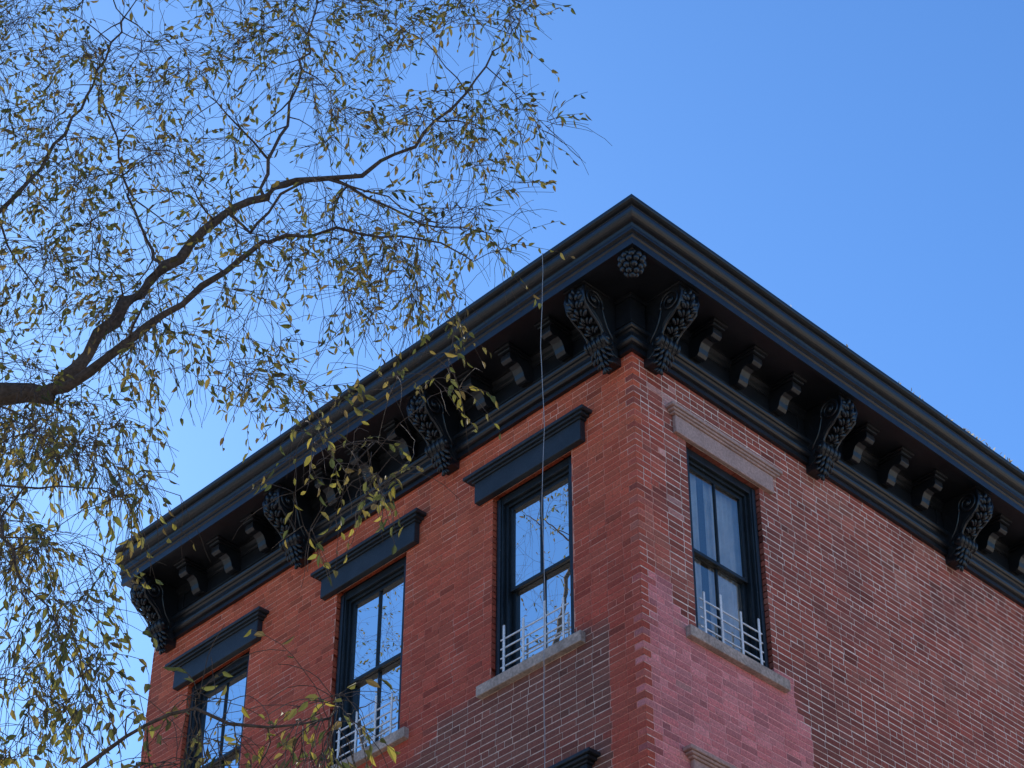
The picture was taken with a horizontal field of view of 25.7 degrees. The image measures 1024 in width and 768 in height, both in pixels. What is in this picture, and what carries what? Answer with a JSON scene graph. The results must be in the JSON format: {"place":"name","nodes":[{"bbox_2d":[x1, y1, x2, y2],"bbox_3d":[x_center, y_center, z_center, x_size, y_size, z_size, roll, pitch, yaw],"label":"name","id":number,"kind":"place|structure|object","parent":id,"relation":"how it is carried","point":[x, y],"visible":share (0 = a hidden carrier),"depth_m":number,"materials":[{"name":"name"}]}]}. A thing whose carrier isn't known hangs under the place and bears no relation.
{"place":"outdoors","nodes":[
{"label":"outdoors","id":0,"kind":"place"},
{"bbox_2d":[0,0,1023,767],"label":"sky","id":1,"kind":"structure","parent":0,"point":[861,162],"materials":[{"name":"blue"}]},
{"bbox_2d":[330,624,790,767],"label":"window sills","id":2,"kind":"structure","parent":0,"point":[573,641],"depth_m":21.29,"materials":[{"name":"brown stone"}]},
{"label":"pavement","id":3,"kind":"structure","parent":0,"visible":0},
{"bbox_2d":[0,0,611,767],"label":"street tree","id":4,"kind":"object","parent":3,"relation":"on","point":[78,370],"visible":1,"depth_m":11.79,"materials":[{"name":"green plant"}]},
{"bbox_2d":[195,455,570,684],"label":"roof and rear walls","id":5,"kind":"structure","parent":3,"relation":"on","point":[404,557],"depth_m":27.22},
{"bbox_2d":[183,447,768,767],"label":"window frames","id":6,"kind":"structure","parent":5,"relation":"attached to","point":[749,580],"depth_m":22.68,"materials":[{"name":"black wood"}]},
{"bbox_2d":[199,480,570,767],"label":"window panes","id":7,"kind":"object","parent":6,"relation":"in","point":[556,544],"visible":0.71,"depth_m":22.92,"materials":[{"name":"blue glass"}]},
{"bbox_2d":[335,591,764,760],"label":"window guards","id":8,"kind":"object","parent":6,"relation":"attached to","point":[564,623],"depth_m":21.61,"materials":[{"name":"white metal"}]},
{"bbox_2d":[689,471,744,652],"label":"curtains","id":9,"kind":"object","parent":6,"relation":"attached to","point":[729,538],"visible":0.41,"depth_m":22.31,"materials":[{"name":"fabric"}]},
{"bbox_2d":[115,194,1023,639],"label":"cornice moulding","id":10,"kind":"object","parent":5,"relation":"attached to","point":[749,312],"visible":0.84,"depth_m":24.04,"materials":[{"name":"black paint"}]},
{"bbox_2d":[130,576,171,654],"bbox_3d":[-4.294,2.744,26.547,0.553,0.851,0.322,32,-49,-33],"label":"console carving","id":11,"kind":"object","parent":10,"relation":"attached to","point":[161,624],"visible":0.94,"depth_m":26.53},
{"bbox_2d":[131,573,178,652],"bbox_3d":[-4.237,2.725,26.633,0.583,0.768,0.290,32,-49,-33],"label":"console body","id":12,"kind":"object","parent":10,"relation":"attached to","point":[171,598],"visible":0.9,"depth_m":26.65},
{"bbox_2d":[262,487,307,568],"bbox_3d":[-2.566,1.623,25.165,0.553,0.851,0.322,32,-49,-33],"label":"console carving","id":13,"kind":"object","parent":10,"relation":"attached to","point":[293,555],"visible":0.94,"depth_m":25.15},
{"bbox_2d":[263,483,312,567],"bbox_3d":[-2.509,1.605,25.251,0.583,0.768,0.290,32,-49,-33],"label":"console body","id":14,"kind":"object","parent":10,"relation":"attached to","point":[305,506],"visible":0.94,"depth_m":25.27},
{"bbox_2d":[406,390,454,476],"bbox_3d":[-0.880,0.529,23.817,0.553,0.851,0.322,32,-49,-33],"label":"console carving","id":15,"kind":"object","parent":10,"relation":"attached to","point":[438,458],"visible":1,"depth_m":23.81},
{"bbox_2d":[407,386,459,475],"bbox_3d":[-0.823,0.511,23.903,0.583,0.768,0.290,32,-49,-33],"label":"console body","id":16,"kind":"object","parent":10,"relation":"attached to","point":[452,421],"visible":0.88,"depth_m":23.91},
{"bbox_2d":[540,253,544,767],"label":"hanging cable","id":17,"kind":"object","parent":10,"relation":"hanging from","point":[541,507],"visible":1,"depth_m":20.94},
{"bbox_2d":[563,284,615,374],"bbox_3d":[0.767,-0.539,22.499,0.553,0.851,0.322,32,-49,-33],"label":"console carving","id":18,"kind":"object","parent":10,"relation":"attached to","point":[599,360],"visible":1,"depth_m":22.49},
{"bbox_2d":[563,280,620,373],"bbox_3d":[0.824,-0.557,22.585,0.583,0.768,0.290,32,-49,-33],"label":"console body","id":19,"kind":"object","parent":10,"relation":"attached to","point":[609,309],"visible":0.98,"depth_m":22.59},
{"bbox_2d":[174,316,1023,596],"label":"modillions","id":20,"kind":"object","parent":10,"relation":"attached to","point":[704,338],"visible":0.96,"depth_m":24.44,"materials":[{"name":"black paint"}]},
{"bbox_2d":[182,292,1023,609],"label":"frieze panels","id":21,"kind":"object","parent":10,"relation":"on","point":[630,306],"visible":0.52,"depth_m":23.56,"materials":[{"name":"black paint"}]},
{"bbox_2d":[617,248,645,277],"bbox_3d":[1.188,-1.166,22.214,0.297,0.297,0.289,32,-49,-33],"label":"grape pendant","id":22,"kind":"object","parent":10,"relation":"hanging from","point":[631,262],"visible":1,"depth_m":22.15,"materials":[{"name":"black paint"}]},
{"bbox_2d":[644,281,698,374],"bbox_3d":[1.587,-0.551,22.588,0.290,0.768,0.583,32,-49,-33],"label":"console body","id":23,"kind":"object","parent":10,"relation":"attached to","point":[651,312],"visible":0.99,"depth_m":22.60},
{"bbox_2d":[649,285,699,375],"bbox_3d":[1.642,-0.534,22.501,0.322,0.851,0.553,32,-49,-33],"label":"console carving","id":24,"kind":"object","parent":10,"relation":"attached to","point":[664,360],"visible":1,"depth_m":22.49},
{"bbox_2d":[804,391,855,479],"bbox_3d":[3.388,0.560,23.938,0.290,0.768,0.583,32,-49,-33],"label":"console body","id":25,"kind":"object","parent":10,"relation":"attached to","point":[811,421],"visible":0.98,"depth_m":23.95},
{"bbox_2d":[810,394,857,480],"bbox_3d":[3.442,0.578,23.851,0.322,0.851,0.553,32,-49,-33],"label":"console carving","id":26,"kind":"object","parent":10,"relation":"attached to","point":[826,465],"visible":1,"depth_m":23.84},
{"bbox_2d":[846,344,1017,466],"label":"gutter leaves","id":27,"kind":"object","parent":10,"relation":"on","point":[1008,459],"visible":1,"depth_m":25.34,"materials":[{"name":"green plant"}]},
{"bbox_2d":[941,485,991,569],"bbox_3d":[5.116,1.627,25.235,0.290,0.768,0.583,32,-49,-33],"label":"console body","id":28,"kind":"object","parent":10,"relation":"attached to","point":[949,513],"visible":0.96,"depth_m":25.25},
{"bbox_2d":[949,489,993,571],"bbox_3d":[5.171,1.645,25.147,0.322,0.851,0.553,32,-49,-33],"label":"console carving","id":29,"kind":"object","parent":10,"relation":"attached to","point":[964,557],"visible":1,"depth_m":25.14},
{"bbox_2d":[695,475,711,635],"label":"rooms","id":30,"kind":"object","parent":5,"relation":"attached to","point":[702,534],"visible":0.02,"depth_m":23.01,"materials":[{"name":"grey"}]},
{"bbox_2d":[141,355,647,767],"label":"mortar","id":31,"kind":"object","parent":3,"relation":"on","point":[489,669],"visible":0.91,"depth_m":22.21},
{"bbox_2d":[140,356,654,767],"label":"bricks","id":32,"kind":"object","parent":3,"relation":"on","point":[564,685],"visible":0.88,"depth_m":22.33,"materials":[{"name":"red brick"}]},
{"bbox_2d":[165,404,599,767],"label":"window hoods","id":33,"kind":"object","parent":32,"relation":"attached to","point":[521,461],"depth_m":23.86,"materials":[{"name":"paint"}]},
{"bbox_2d":[625,352,1023,767],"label":"bricks","id":34,"kind":"object","parent":3,"relation":"on","point":[769,633],"visible":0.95,"depth_m":22.74,"materials":[{"name":"red brick"}]},
{"bbox_2d":[632,355,1023,767],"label":"mortar","id":35,"kind":"object","parent":3,"relation":"on","point":[817,626],"visible":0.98,"depth_m":22.69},
{"bbox_2d":[665,401,782,767],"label":"brownstone hoods","id":36,"kind":"object","parent":35,"relation":"attached to","point":[722,447],"visible":1,"depth_m":22.63,"materials":[{"name":"brown stone"}]}
]}

